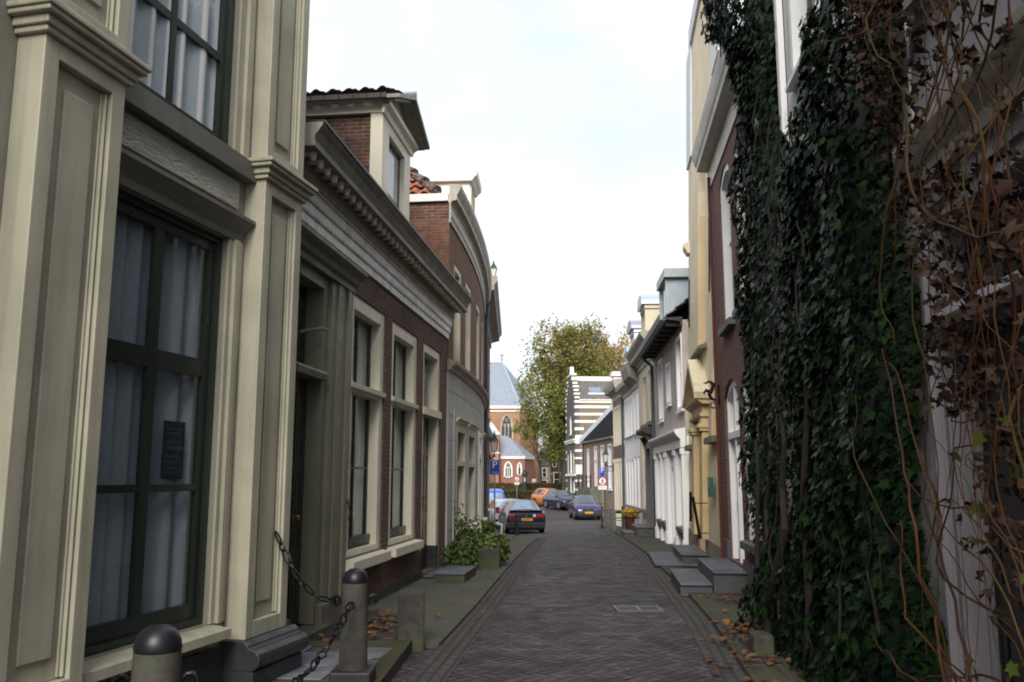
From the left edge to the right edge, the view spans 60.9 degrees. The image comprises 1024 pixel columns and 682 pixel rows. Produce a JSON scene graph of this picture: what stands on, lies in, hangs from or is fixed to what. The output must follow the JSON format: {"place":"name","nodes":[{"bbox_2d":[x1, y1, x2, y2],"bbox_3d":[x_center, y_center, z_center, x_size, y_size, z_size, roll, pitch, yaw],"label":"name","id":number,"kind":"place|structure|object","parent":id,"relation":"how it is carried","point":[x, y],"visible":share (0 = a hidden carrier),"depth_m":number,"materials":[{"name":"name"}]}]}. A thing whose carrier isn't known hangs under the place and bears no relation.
{"place":"outdoors","nodes":[
{"label":"outdoors","id":0,"kind":"place"},
{"bbox_2d":[297,535,537,647],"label":"pavement","id":1,"kind":"structure","parent":0,"point":[450,605],"depth_m":11.37,"materials":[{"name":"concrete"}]},
{"bbox_2d":[309,611,397,640],"bbox_3d":[-1.457,3.020,9.200,0.843,0.046,1.996,-1,-9,7],"label":"soil bed","id":2,"kind":"object","parent":1,"relation":"on","point":[381,634],"visible":0.21,"depth_m":8.84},
{"bbox_2d":[423,565,475,582],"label":"stone steps","id":3,"kind":"structure","parent":1,"relation":"on","point":[452,574],"depth_m":13.23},
{"bbox_2d":[440,540,478,566],"bbox_3d":[-0.886,3.630,14.618,0.671,0.560,0.604,0,-9,0],"label":"shrub","id":4,"kind":"object","parent":1,"relation":"on","point":[462,553],"visible":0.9,"depth_m":14.52,"materials":[{"name":"green plant"}]},
{"bbox_2d":[455,527,484,551],"bbox_3d":[-0.790,3.816,16.249,0.654,0.658,0.574,-5,-10,27],"label":"shrub","id":5,"kind":"object","parent":1,"relation":"on","point":[472,535],"visible":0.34,"depth_m":16.20,"materials":[{"name":"green plant"}]},
{"bbox_2d":[477,548,500,567],"bbox_3d":[-0.405,3.832,15.291,0.426,0.350,0.280,0,-9,0],"label":"stone trough","id":6,"kind":"object","parent":1,"relation":"on","point":[489,558],"visible":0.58,"depth_m":15.16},
{"bbox_2d":[482,520,495,534],"bbox_3d":[-0.713,4.864,22.374,0.627,0.569,0.714,0,-9,0],"label":"shrub","id":7,"kind":"object","parent":1,"relation":"on","point":[489,528],"visible":0.54,"depth_m":22.20,"materials":[{"name":"plant"}]},
{"bbox_2d":[474,532,511,563],"bbox_3d":[-0.345,3.760,15.702,0.692,0.622,0.675,0,-9,0],"label":"shrub","id":8,"kind":"object","parent":1,"relation":"on","point":[494,540],"visible":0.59,"depth_m":15.64,"materials":[{"name":"green plant"}]},
{"bbox_2d":[306,0,693,451],"label":"sky","id":9,"kind":"structure","parent":0,"point":[569,115],"materials":[{"name":"white"}]},
{"bbox_2d":[512,507,550,534],"bbox_3d":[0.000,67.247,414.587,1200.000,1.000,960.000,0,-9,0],"label":"ground","id":10,"kind":"structure","parent":0,"point":[535,533],"depth_m":37.08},
{"bbox_2d":[308,647,381,678],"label":"terrace","id":11,"kind":"structure","parent":10,"relation":"on","point":[331,649],"depth_m":7.77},
{"bbox_2d":[111,624,199,681],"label":"bollard","id":12,"kind":"object","parent":11,"relation":"on","point":[157,653],"visible":1,"depth_m":3.52,"materials":[{"name":"stone"}]},
{"bbox_2d":[185,601,354,681],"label":"chain","id":13,"kind":"object","parent":12,"relation":"hanging from","point":[299,677],"visible":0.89,"depth_m":5.70,"materials":[{"name":"black metal"}]},
{"bbox_2d":[277,665,328,679],"bbox_3d":[-1.660,2.601,6.779,0.500,0.052,0.460,-1,-9,6],"label":"flagstone","id":14,"kind":"object","parent":11,"relation":"on","point":[316,674],"visible":0.19,"depth_m":6.68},
{"bbox_2d":[302,652,338,665],"bbox_3d":[-1.700,2.683,7.292,0.560,0.051,0.520,-1,-9,4],"label":"flagstone","id":15,"kind":"object","parent":11,"relation":"on","point":[308,657],"visible":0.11,"depth_m":7.28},
{"bbox_2d":[271,639,411,681],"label":"terrace edging","id":16,"kind":"object","parent":11,"relation":"on","point":[390,663],"visible":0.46,"depth_m":7.42,"materials":[{"name":"stone"}]},
{"bbox_2d":[320,659,378,672],"bbox_3d":[-1.300,2.631,6.976,0.360,0.056,0.500,-1,-9,5],"label":"flagstone","id":17,"kind":"object","parent":11,"relation":"on","point":[330,667],"visible":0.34,"depth_m":7.02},
{"bbox_2d":[328,568,377,681],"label":"bollard","id":18,"kind":"object","parent":11,"relation":"on","point":[352,666],"visible":0.99,"depth_m":6.37,"materials":[{"name":"stone"}]},
{"bbox_2d":[274,531,338,604],"bbox_3d":[-1.575,1.734,6.681,0.695,0.528,0.074,-5,-10,30],"label":"chain","id":19,"kind":"object","parent":18,"relation":"hanging from","point":[289,563],"visible":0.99,"depth_m":6.70,"materials":[{"name":"black metal"}]},
{"bbox_2d":[334,647,392,659],"bbox_3d":[-1.280,2.718,7.530,0.400,0.055,0.420,-1,-9,8],"label":"flagstone","id":20,"kind":"object","parent":11,"relation":"on","point":[373,652],"visible":0.34,"depth_m":7.51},
{"bbox_2d":[286,85,472,639],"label":"brick house","id":21,"kind":"structure","parent":10,"relation":"on","point":[384,297],"depth_m":11.41,"materials":[{"name":"brick"}]},
{"bbox_2d":[286,377,306,624],"bbox_3d":[-2.215,1.596,8.686,0.142,2.500,0.850,-1,-9,7],"label":"door","id":22,"kind":"structure","parent":21,"relation":"in","point":[300,402],"depth_m":8.91,"materials":[{"name":"black paint"}]},
{"bbox_2d":[346,294,390,570],"bbox_3d":[-1.889,1.141,10.930,0.405,3.256,1.670,-1,-9,7],"label":"window","id":23,"kind":"structure","parent":21,"relation":"in","point":[367,394],"depth_m":11.38,"materials":[{"name":"beige paint"}]},
{"bbox_2d":[387,322,423,556],"bbox_3d":[-1.658,1.438,12.828,0.405,3.256,1.720,-1,-9,7],"label":"window","id":24,"kind":"structure","parent":21,"relation":"in","point":[404,406],"depth_m":13.32,"materials":[{"name":"beige paint"}]},
{"bbox_2d":[421,417,428,567],"bbox_3d":[-1.508,2.528,14.560,0.142,2.520,1.090,-1,-9,7],"label":"door","id":25,"kind":"structure","parent":21,"relation":"in","point":[425,421],"depth_m":14.87,"materials":[{"name":"black paint"}]},
{"bbox_2d":[397,589,424,651],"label":"stone post","id":26,"kind":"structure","parent":10,"relation":"on","point":[411,610],"depth_m":8.15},
{"bbox_2d":[409,167,491,559],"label":"corner house","id":27,"kind":"structure","parent":10,"relation":"on","point":[443,220],"depth_m":18.08,"materials":[{"name":"brick"},{"name":"blue-grey plaster"},{"name":"orange-red roof tile"}]},
{"bbox_2d":[453,264,460,362],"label":"window","id":28,"kind":"structure","parent":27,"relation":"in","point":[457,320],"depth_m":17.72,"materials":[{"name":"white paint"}]},
{"bbox_2d":[455,417,471,534],"bbox_3d":[-1.054,2.708,17.510,0.314,2.240,1.512,-1,-9,5],"label":"window","id":29,"kind":"structure","parent":27,"relation":"in","point":[461,430],"depth_m":17.97,"materials":[{"name":"beige paint"}]},
{"bbox_2d":[465,283,470,370],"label":"window","id":30,"kind":"structure","parent":27,"relation":"in","point":[467,327],"depth_m":19.34,"materials":[{"name":"white paint"}]},
{"bbox_2d":[451,502,486,539],"bbox_3d":[-0.890,3.488,16.416,0.692,0.895,0.597,-4,-10,22],"label":"rose bush","id":31,"kind":"object","parent":27,"relation":"attached to","point":[460,523],"visible":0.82,"depth_m":16.37,"materials":[{"name":"green plant"}]},
{"bbox_2d":[467,423,479,528],"bbox_3d":[-0.924,2.984,19.268,0.314,2.240,1.743,-1,-9,3],"label":"window","id":32,"kind":"structure","parent":27,"relation":"in","point":[472,428],"depth_m":19.81,"materials":[{"name":"black paint"}]},
{"bbox_2d":[476,304,478,379],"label":"window","id":33,"kind":"structure","parent":27,"relation":"in","point":[477,309],"depth_m":21.75,"materials":[{"name":"white paint"}]},
{"bbox_2d":[482,433,487,522],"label":"window","id":34,"kind":"structure","parent":27,"relation":"in","point":[484,435],"depth_m":23.72,"materials":[{"name":"beige paint"}]},
{"bbox_2d":[484,305,489,516],"bbox_3d":[-0.766,2.471,26.240,0.160,7.254,0.133,-3,-9,19],"label":"drainpipe","id":35,"kind":"object","parent":27,"relation":"attached to","point":[486,343],"visible":0.78,"depth_m":26.20,"materials":[{"name":"metal"}]},
{"bbox_2d":[483,275,501,519],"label":"brick house","id":36,"kind":"structure","parent":10,"relation":"on","point":[494,328],"depth_m":33.16,"materials":[{"name":"beige paint"}]},
{"bbox_2d":[489,430,497,464],"bbox_3d":[-0.802,4.418,36.152,0.498,1.472,0.374,0,-9,0],"label":"street lamp","id":37,"kind":"object","parent":36,"relation":"attached to","point":[494,442],"visible":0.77,"depth_m":36.04,"materials":[{"name":"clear glass"}]},
{"bbox_2d":[490,460,499,531],"bbox_3d":[-0.700,6.377,35.016,0.410,3.180,0.096,0,-9,0],"label":"parking sign","id":38,"kind":"object","parent":10,"relation":"on","point":[494,467],"visible":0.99,"depth_m":35.16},
{"bbox_2d":[490,355,538,483],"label":"church","id":39,"kind":"structure","parent":10,"relation":"on","point":[514,456],"depth_m":114.78,"materials":[{"name":"brick"}]},
{"bbox_2d":[500,413,512,440],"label":"gothic window","id":40,"kind":"structure","parent":39,"relation":"in","point":[506,422],"depth_m":114.60,"materials":[{"name":"stone"}]},
{"bbox_2d":[515,514,518,534],"bbox_3d":[0.180,7.000,32.913,0.170,0.935,0.170,0,-9,0],"label":"street post","id":41,"kind":"object","parent":10,"relation":"on","point":[516,524],"visible":0.81,"depth_m":32.86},
{"bbox_2d":[504,490,534,498],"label":"hedge","id":42,"kind":"object","parent":10,"relation":"on","point":[519,494],"visible":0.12,"depth_m":76.61,"materials":[{"name":"green plant"}]},
{"bbox_2d":[522,470,526,490],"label":"info pillar","id":43,"kind":"structure","parent":10,"relation":"on","point":[524,479],"depth_m":95.20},
{"bbox_2d":[490,482,561,490],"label":"hedge","id":44,"kind":"object","parent":10,"relation":"on","point":[531,486],"visible":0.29,"depth_m":96.94,"materials":[{"name":"green plant"}]},
{"bbox_2d":[529,438,547,481],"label":"young tree","id":45,"kind":"object","parent":10,"relation":"on","point":[539,452],"visible":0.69,"depth_m":103.02,"materials":[{"name":"green plant"}]},
{"bbox_2d":[538,452,549,482],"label":"house","id":46,"kind":"structure","parent":10,"relation":"on","point":[545,472],"depth_m":124.57,"materials":[{"name":"paint"}]},
{"bbox_2d":[534,442,558,482],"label":"young tree","id":47,"kind":"object","parent":10,"relation":"on","point":[547,455],"visible":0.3,"depth_m":102.83,"materials":[{"name":"green plant"}]},
{"bbox_2d":[548,434,562,483],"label":"house","id":48,"kind":"structure","parent":10,"relation":"on","point":[555,476],"depth_m":126.59,"materials":[{"name":"brick"}]},
{"bbox_2d":[549,437,561,482],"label":"young tree","id":49,"kind":"object","parent":10,"relation":"on","point":[557,460],"visible":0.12,"depth_m":101.87,"materials":[{"name":"green plant"}]},
{"bbox_2d":[535,319,590,441],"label":"poplar tree","id":50,"kind":"object","parent":10,"relation":"on","point":[557,373],"visible":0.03,"depth_m":122.08,"materials":[{"name":"green plant"}]},
{"bbox_2d":[506,313,625,489],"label":"elm tree","id":51,"kind":"object","parent":10,"relation":"on","point":[554,425],"visible":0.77,"depth_m":93.75,"materials":[{"name":"green plant"}]},
{"bbox_2d":[564,367,611,494],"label":"striped house","id":52,"kind":"structure","parent":10,"relation":"on","point":[588,403],"depth_m":82.80,"materials":[{"name":"paint"}]},
{"bbox_2d":[575,474,604,509],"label":"entrance stair","id":53,"kind":"object","parent":10,"relation":"on","point":[595,493],"visible":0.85,"depth_m":66.39,"materials":[{"name":"stone"}]},
{"bbox_2d":[579,403,614,510],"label":"brick cottage","id":54,"kind":"structure","parent":10,"relation":"on","point":[596,439],"depth_m":70.04,"materials":[{"name":"brown brick"}]},
{"bbox_2d":[587,449,589,486],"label":"window","id":55,"kind":"structure","parent":54,"relation":"in","point":[588,474],"depth_m":73.18,"materials":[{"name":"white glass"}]},
{"bbox_2d":[607,444,612,490],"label":"window","id":56,"kind":"structure","parent":54,"relation":"in","point":[609,445],"depth_m":65.29,"materials":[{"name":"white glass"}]},
{"bbox_2d":[580,327,620,376],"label":"poplar tree","id":57,"kind":"object","parent":10,"relation":"on","point":[602,353],"visible":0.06,"depth_m":124.18,"materials":[{"name":"green plant"}]},
{"bbox_2d":[598,467,606,505],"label":"traffic sign","id":58,"kind":"object","parent":10,"relation":"on","point":[602,480],"visible":0.98,"depth_m":59.16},
{"bbox_2d":[603,371,625,526],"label":"cream house","id":59,"kind":"structure","parent":10,"relation":"on","point":[611,386],"depth_m":39.74,"materials":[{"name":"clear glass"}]},
{"bbox_2d":[621,396,624,526],"bbox_3d":[4.790,5.338,37.558,0.092,5.900,0.092,3,-10,-21],"label":"drainpipe","id":60,"kind":"object","parent":59,"relation":"attached to","point":[623,481],"visible":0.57,"depth_m":37.56,"materials":[{"name":"metal"}]},
{"bbox_2d":[606,326,629,376],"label":"poplar tree","id":61,"kind":"object","parent":10,"relation":"on","point":[621,344],"visible":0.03,"depth_m":124.60,"materials":[{"name":"yellow plant"}]},
{"bbox_2d":[615,320,641,523],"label":"white house","id":62,"kind":"structure","parent":10,"relation":"on","point":[627,388],"depth_m":34.48,"materials":[{"name":"paint"}]},
{"bbox_2d":[625,295,658,534],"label":"cream house","id":63,"kind":"structure","parent":10,"relation":"on","point":[648,307],"depth_m":29.51,"materials":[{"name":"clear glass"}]},
{"bbox_2d":[640,445,645,512],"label":"window","id":64,"kind":"structure","parent":63,"relation":"in","point":[644,482],"depth_m":31.53,"materials":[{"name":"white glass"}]},
{"bbox_2d":[640,377,646,428],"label":"window","id":65,"kind":"structure","parent":63,"relation":"in","point":[644,380],"depth_m":31.13,"materials":[{"name":"white glass"}]},
{"bbox_2d":[645,372,651,425],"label":"window","id":66,"kind":"structure","parent":63,"relation":"in","point":[648,423],"depth_m":29.42,"materials":[{"name":"white glass"}]},
{"bbox_2d":[636,268,688,544],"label":"plastered house","id":67,"kind":"structure","parent":10,"relation":"on","point":[664,345],"depth_m":23.69,"materials":[{"name":"white paint"}]},
{"bbox_2d":[641,355,655,536],"bbox_3d":[4.316,3.380,27.356,0.427,6.006,0.166,-4,-10,24],"label":"drainpipe","id":68,"kind":"object","parent":67,"relation":"attached to","point":[646,361],"visible":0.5,"depth_m":27.45,"materials":[{"name":"metal"}]},
{"bbox_2d":[658,358,663,423],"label":"window","id":69,"kind":"structure","parent":67,"relation":"in","point":[660,370],"depth_m":26.32,"materials":[{"name":"white paint"}]},
{"bbox_2d":[665,361,671,407],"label":"window","id":70,"kind":"structure","parent":67,"relation":"in","point":[667,367],"depth_m":24.41,"materials":[{"name":"glass"}]},
{"bbox_2d":[675,332,683,413],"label":"window","id":71,"kind":"structure","parent":67,"relation":"in","point":[678,340],"depth_m":22.19,"materials":[{"name":"white paint"}]},
{"bbox_2d":[682,0,758,557],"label":"yellow house","id":72,"kind":"structure","parent":10,"relation":"on","point":[701,447],"depth_m":18.76,"materials":[{"name":"paint"}]},
{"bbox_2d":[689,492,692,520],"bbox_3d":[3.859,3.530,18.556,0.178,0.622,0.056,-1,-9,6],"label":"handrail","id":73,"kind":"object","parent":72,"relation":"attached to","point":[690,507],"visible":0.87,"depth_m":18.54,"materials":[{"name":"black metal"}]},
{"bbox_2d":[691,497,708,538],"bbox_3d":[3.579,3.356,16.547,0.308,0.788,0.056,-1,-9,6],"label":"handrail","id":74,"kind":"object","parent":72,"relation":"attached to","point":[696,518],"visible":1,"depth_m":16.54,"materials":[{"name":"black metal"}]},
{"bbox_2d":[707,477,713,496],"bbox_3d":[3.610,2.658,15.838,0.074,0.360,0.340,-1,-9,6],"label":"wall plaque","id":75,"kind":"object","parent":72,"relation":"attached to","point":[710,486],"depth_m":15.69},
{"bbox_2d":[691,25,765,598],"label":"brick house","id":76,"kind":"structure","parent":10,"relation":"on","point":[713,155],"depth_m":13.77,"materials":[{"name":"brick"}]},
{"bbox_2d":[703,380,719,408],"bbox_3d":[3.364,0.899,14.665,0.297,0.485,0.087,-1,-9,6],"label":"wall ornament","id":77,"kind":"object","parent":76,"relation":"attached to","point":[710,391],"depth_m":14.64,"materials":[{"name":"black metal"}]},
{"bbox_2d":[707,177,723,557],"bbox_3d":[3.444,0.539,14.723,0.054,6.900,0.074,-1,-9,6],"label":"drainpipe","id":78,"kind":"object","parent":76,"relation":"attached to","point":[715,370],"visible":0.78,"depth_m":14.71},
{"bbox_2d":[718,164,734,336],"bbox_3d":[3.364,-1.455,13.558,0.250,2.619,1.220,-1,-9,6],"label":"window","id":79,"kind":"structure","parent":76,"relation":"in","point":[729,322],"depth_m":13.98,"materials":[{"name":"white paint"}]},
{"bbox_2d":[732,149,753,318],"bbox_3d":[3.189,-1.709,11.938,0.250,2.619,1.320,-1,-9,6],"label":"window","id":80,"kind":"structure","parent":76,"relation":"in","point":[736,155],"depth_m":12.39,"materials":[{"name":"white paint"}]},
{"bbox_2d":[740,372,763,555],"bbox_3d":[3.200,1.561,11.525,0.250,2.409,1.320,-1,-9,6],"label":"window","id":81,"kind":"structure","parent":76,"relation":"in","point":[746,545],"depth_m":11.87,"materials":[{"name":"white paint"}]},
{"bbox_2d":[745,0,934,681],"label":"whitewashed house","id":82,"kind":"structure","parent":10,"relation":"on","point":[789,15],"depth_m":7.94,"materials":[{"name":"white paint"}]},
{"bbox_2d":[700,0,841,670],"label":"ivy","id":83,"kind":"object","parent":82,"relation":"attached to","point":[768,579],"visible":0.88,"depth_m":9.28,"materials":[{"name":"green plant"}]},
{"bbox_2d":[779,323,802,555],"bbox_3d":[2.939,0.960,8.746,0.270,2.376,1.500,-1,-9,6],"label":"window","id":84,"kind":"structure","parent":82,"relation":"in","point":[785,412],"depth_m":9.31,"materials":[{"name":"white paint"}]},
{"bbox_2d":[785,0,822,92],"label":"window","id":85,"kind":"structure","parent":82,"relation":"in","point":[797,9],"depth_m":8.68,"materials":[{"name":"white paint"}]},
{"bbox_2d":[767,0,947,681],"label":"ivy","id":86,"kind":"object","parent":82,"relation":"attached to","point":[821,480],"visible":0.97,"depth_m":6.03,"materials":[{"name":"green plant"}]},
{"bbox_2d":[891,0,1023,681],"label":"lilac house","id":87,"kind":"structure","parent":10,"relation":"on","point":[987,662],"depth_m":4.87,"materials":[{"name":"grey paint"}]},
{"bbox_2d":[800,0,1023,681],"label":"vine","id":88,"kind":"object","parent":87,"relation":"attached to","point":[1005,426],"visible":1,"depth_m":3.62,"materials":[{"name":"brown plant"}]},
{"bbox_2d":[901,0,926,15],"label":"window","id":89,"kind":"structure","parent":87,"relation":"in","point":[916,4],"depth_m":5.26,"materials":[{"name":"grey paint"}]},
{"bbox_2d":[391,504,714,681],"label":"road","id":90,"kind":"structure","parent":0,"point":[527,635],"depth_m":9.47,"materials":[{"name":"brick"}]},
{"bbox_2d":[0,0,317,681],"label":"stucco house","id":91,"kind":"structure","parent":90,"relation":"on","point":[157,190],"depth_m":5.79,"materials":[{"name":"beige paint"}]},
{"bbox_2d":[82,147,255,681],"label":"window","id":92,"kind":"structure","parent":91,"relation":"in","point":[149,543],"depth_m":5.95,"materials":[{"name":"glass"}]},
{"bbox_2d":[160,420,185,478],"bbox_3d":[-2.365,0.761,6.077,0.008,0.400,0.250,-2,-9,13],"label":"paper notice","id":93,"kind":"object","parent":91,"relation":"attached to","point":[172,456],"visible":1,"depth_m":6.07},
{"bbox_2d":[124,0,256,184],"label":"window","id":94,"kind":"structure","parent":91,"relation":"in","point":[187,45],"depth_m":6.44,"materials":[{"name":"green paint"}]},
{"bbox_2d":[405,537,546,681],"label":"gutter","id":95,"kind":"object","parent":90,"relation":"on","point":[454,647],"visible":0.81,"depth_m":9.19,"materials":[{"name":"brick"}]},
{"bbox_2d":[489,489,504,498],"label":"parked car","id":96,"kind":"object","parent":90,"relation":"on","point":[499,493],"visible":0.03,"depth_m":59.25,"materials":[{"name":"blue"}]},
{"bbox_2d":[489,498,509,527],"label":"parked car","id":97,"kind":"object","parent":90,"relation":"on","point":[500,503],"visible":0.18,"depth_m":43.67,"materials":[{"name":"grey"}]},
{"bbox_2d":[495,499,545,532],"bbox_3d":[0.381,7.908,39.530,2.090,1.427,4.710,1,-9,-6],"label":"parked car","id":98,"kind":"object","parent":90,"relation":"on","point":[531,514],"visible":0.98,"depth_m":37.40,"materials":[{"name":"black"}]},
{"bbox_2d":[531,488,553,504],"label":"parked car","id":99,"kind":"object","parent":90,"relation":"on","point":[538,495],"visible":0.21,"depth_m":72.72,"materials":[{"name":"orange"}]},
{"bbox_2d":[543,489,573,508],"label":"parked car","id":100,"kind":"object","parent":90,"relation":"on","point":[559,498],"visible":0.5,"depth_m":66.89,"materials":[{"name":"blue"}]},
{"bbox_2d":[316,537,803,681],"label":"fallen leaves","id":101,"kind":"object","parent":90,"relation":"on","point":[727,622],"visible":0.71,"depth_m":8.59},
{"bbox_2d":[569,495,602,518],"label":"parked car","id":102,"kind":"object","parent":90,"relation":"on","point":[584,506],"visible":1,"depth_m":54.14,"materials":[{"name":"blue"}]},
{"bbox_2d":[612,605,663,611],"bbox_3d":[1.540,3.290,10.669,0.560,0.040,0.400,0,-9,-2],"label":"drain grate","id":103,"kind":"object","parent":90,"relation":"on","point":[636,608],"visible":0.9,"depth_m":10.62,"materials":[{"name":"metal"}]},
{"bbox_2d":[593,517,749,681],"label":"gutter","id":104,"kind":"object","parent":90,"relation":"on","point":[697,621],"visible":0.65,"depth_m":9.43,"materials":[{"name":"brick"}]},
{"bbox_2d":[602,447,613,471],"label":"street lamp","id":105,"kind":"object","parent":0,"point":[605,454],"visible":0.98,"depth_m":41.85,"materials":[{"name":"white glass"}]},
{"bbox_2d":[599,523,855,681],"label":"pavement","id":106,"kind":"structure","parent":0,"point":[711,606],"depth_m":9.30,"materials":[{"name":"brick"}]},
{"bbox_2d":[610,511,639,531],"bbox_3d":[4.211,6.771,32.385,1.104,0.880,0.210,-1,-9,5],"label":"railing","id":107,"kind":"object","parent":106,"relation":"on","point":[613,520],"visible":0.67,"depth_m":32.35,"materials":[{"name":"stone"}]},
{"bbox_2d":[621,508,637,529],"bbox_3d":[4.505,6.827,33.321,0.668,0.922,0.654,0,-9,0],"label":"flower pot","id":108,"kind":"object","parent":106,"relation":"on","point":[629,522],"visible":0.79,"depth_m":33.15,"materials":[{"name":"red ceramic"}]},
{"bbox_2d":[621,524,653,535],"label":"stone steps","id":109,"kind":"structure","parent":106,"relation":"on","point":[641,529],"depth_m":27.72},
{"bbox_2d":[648,545,708,567],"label":"stone steps","id":110,"kind":"structure","parent":106,"relation":"on","point":[684,555],"depth_m":16.82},
{"bbox_2d":[670,558,746,595],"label":"stone steps","id":111,"kind":"structure","parent":106,"relation":"on","point":[717,575],"depth_m":12.01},
{"bbox_2d":[748,630,774,655],"bbox_3d":[2.240,2.760,7.816,0.180,0.270,0.300,-1,-9,6],"label":"mounting stone","id":112,"kind":"object","parent":106,"relation":"on","point":[761,642],"visible":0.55,"depth_m":7.68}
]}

